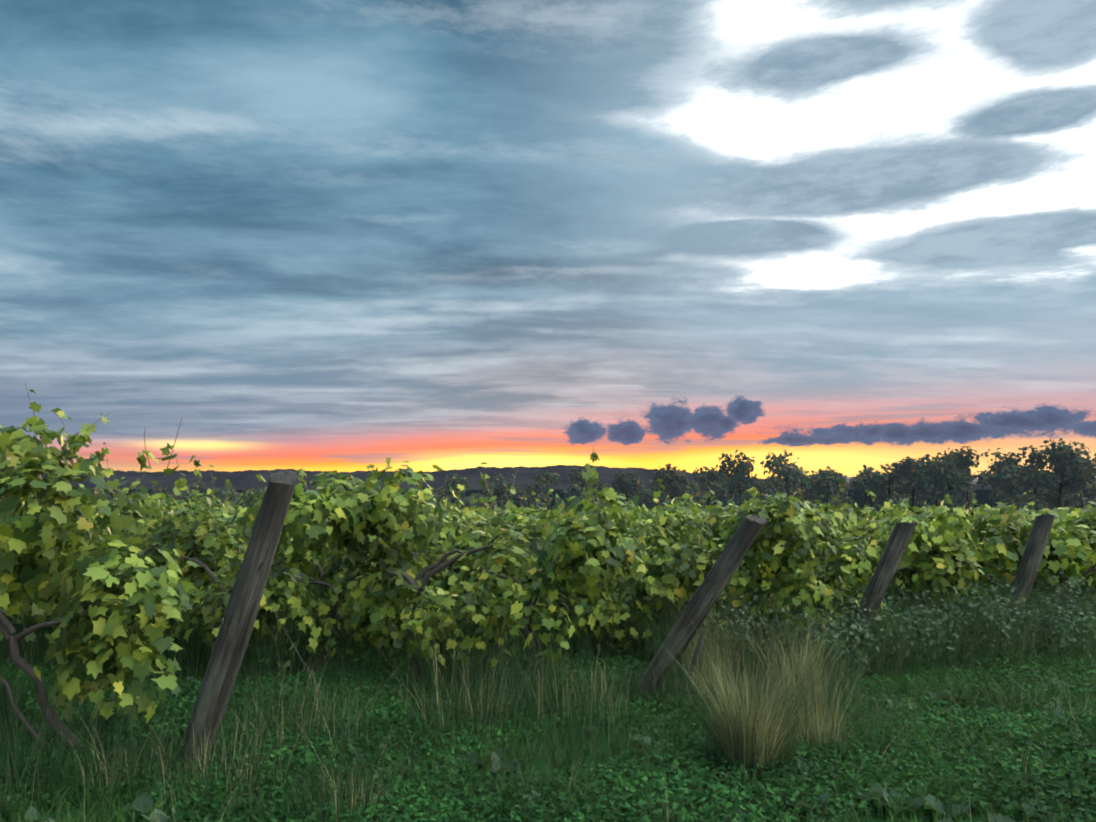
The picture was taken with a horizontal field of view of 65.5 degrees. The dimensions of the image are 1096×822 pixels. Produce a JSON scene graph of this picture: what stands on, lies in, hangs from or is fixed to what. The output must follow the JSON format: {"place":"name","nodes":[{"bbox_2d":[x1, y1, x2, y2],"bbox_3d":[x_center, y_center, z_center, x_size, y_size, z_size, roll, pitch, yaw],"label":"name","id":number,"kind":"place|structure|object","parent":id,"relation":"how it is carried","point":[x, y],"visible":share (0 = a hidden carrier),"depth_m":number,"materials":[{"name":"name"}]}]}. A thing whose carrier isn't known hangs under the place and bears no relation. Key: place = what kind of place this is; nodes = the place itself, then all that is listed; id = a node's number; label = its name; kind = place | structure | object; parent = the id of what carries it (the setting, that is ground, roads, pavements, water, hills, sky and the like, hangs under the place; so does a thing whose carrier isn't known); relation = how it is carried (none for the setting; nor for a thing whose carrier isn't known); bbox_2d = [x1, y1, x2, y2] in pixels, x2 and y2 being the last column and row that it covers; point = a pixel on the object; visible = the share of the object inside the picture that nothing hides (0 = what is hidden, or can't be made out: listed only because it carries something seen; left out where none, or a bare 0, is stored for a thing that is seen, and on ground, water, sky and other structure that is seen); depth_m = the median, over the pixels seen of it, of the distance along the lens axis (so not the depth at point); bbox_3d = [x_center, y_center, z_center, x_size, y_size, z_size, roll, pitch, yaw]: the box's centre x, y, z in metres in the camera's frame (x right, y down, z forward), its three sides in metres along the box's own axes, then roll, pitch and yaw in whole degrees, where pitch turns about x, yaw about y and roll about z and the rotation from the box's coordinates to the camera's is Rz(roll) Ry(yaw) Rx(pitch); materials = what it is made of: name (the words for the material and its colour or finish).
{"place":"outdoors","nodes":[
{"label":"outdoors","id":0,"kind":"place"},
{"bbox_2d":[0,465,1087,489],"bbox_3d":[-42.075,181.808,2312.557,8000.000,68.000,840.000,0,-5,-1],"label":"ridge","id":1,"kind":"structure","parent":0,"point":[244,480],"depth_m":2030.23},
{"bbox_2d":[0,587,1095,821],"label":"clover","id":2,"kind":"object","parent":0,"point":[98,805],"depth_m":5.34,"materials":[{"name":"green plant"}]},
{"bbox_2d":[0,490,1095,821],"bbox_3d":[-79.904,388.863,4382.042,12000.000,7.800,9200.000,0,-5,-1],"label":"ground","id":3,"kind":"structure","parent":0,"point":[982,496],"depth_m":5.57,"materials":[{"name":"green plant"}]},
{"bbox_2d":[176,469,297,770],"bbox_3d":[-1.916,1.395,5.179,0.189,2.165,0.220,18,1,17],"label":"end post","id":4,"kind":"object","parent":3,"relation":"on","point":[229,647],"visible":0.85,"depth_m":5.10,"materials":[{"name":"brown wood"}]},
{"bbox_2d":[0,389,1095,760],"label":"vine","id":5,"kind":"object","parent":3,"relation":"on","point":[66,547],"depth_m":7.87,"materials":[{"name":"green plant"}]},
{"bbox_2d":[25,384,1072,535],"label":"vine shoots","id":6,"kind":"object","parent":5,"relation":"on","point":[412,494],"visible":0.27,"depth_m":8.62,"materials":[{"name":"green plant"}]},
{"bbox_2d":[0,625,1095,821],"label":"ground cover","id":7,"kind":"object","parent":3,"relation":"on","point":[1016,726],"visible":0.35,"depth_m":5.08,"materials":[{"name":"green plant"}]},
{"bbox_2d":[0,571,1095,821],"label":"weed leaves","id":8,"kind":"object","parent":3,"relation":"on","point":[494,769],"visible":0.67,"depth_m":7.58,"materials":[{"name":"green plant"}]},
{"bbox_2d":[3,590,1095,821],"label":"dry grass","id":9,"kind":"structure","parent":3,"relation":"on","point":[767,726],"depth_m":5.43,"materials":[{"name":"beige plant"}]},
{"bbox_2d":[20,486,1085,783],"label":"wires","id":10,"kind":"object","parent":3,"relation":"on","point":[480,552],"visible":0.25,"depth_m":7.53,"materials":[{"name":"grey metal"}]},
{"bbox_2d":[89,438,1095,514],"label":"tree line","id":11,"kind":"object","parent":3,"relation":"on","point":[929,481],"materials":[{"name":"green plant"}]},
{"bbox_2d":[682,628,707,696],"bbox_3d":[1.166,2.148,6.990,0.297,0.725,0.057,-1,-5,15],"label":"brace stake","id":12,"kind":"object","parent":3,"relation":"on","point":[700,643],"visible":0.56,"depth_m":6.97,"materials":[{"name":"brown wood"}]},
{"bbox_2d":[635,514,766,695],"bbox_3d":[1.178,1.739,7.061,0.185,2.084,0.231,33,5,16],"label":"end post","id":13,"kind":"object","parent":3,"relation":"on","point":[710,589],"visible":0.65,"depth_m":6.98,"materials":[{"name":"brown wood"}]},
{"bbox_2d":[842,522,917,661],"bbox_3d":[3.132,1.912,8.324,0.200,1.896,0.204,24,2,17],"label":"end post","id":14,"kind":"object","parent":3,"relation":"on","point":[891,557],"visible":0.56,"depth_m":8.23,"materials":[{"name":"brown wood"}]},
{"bbox_2d":[840,477,1095,483],"bbox_3d":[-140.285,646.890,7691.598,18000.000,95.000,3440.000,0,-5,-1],"label":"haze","id":15,"kind":"object","parent":3,"relation":"on","point":[848,478],"visible":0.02,"depth_m":6494.17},
{"bbox_2d":[996,513,1054,645],"bbox_3d":[5.355,2.051,9.667,0.188,1.890,0.198,18,1,17],"label":"end post","id":16,"kind":"object","parent":3,"relation":"on","point":[1039,534],"visible":0.62,"depth_m":9.59,"materials":[{"name":"brown wood"}]},
{"bbox_2d":[0,0,1095,478],"label":"sky","id":17,"kind":"structure","parent":0,"point":[845,236],"materials":[{"name":"blue"}]},
{"bbox_2d":[726,581,1079,629],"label":"weed seed heads","id":18,"kind":"object","parent":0,"point":[917,606],"visible":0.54,"depth_m":8.29,"materials":[{"name":"green plant"}]}
]}

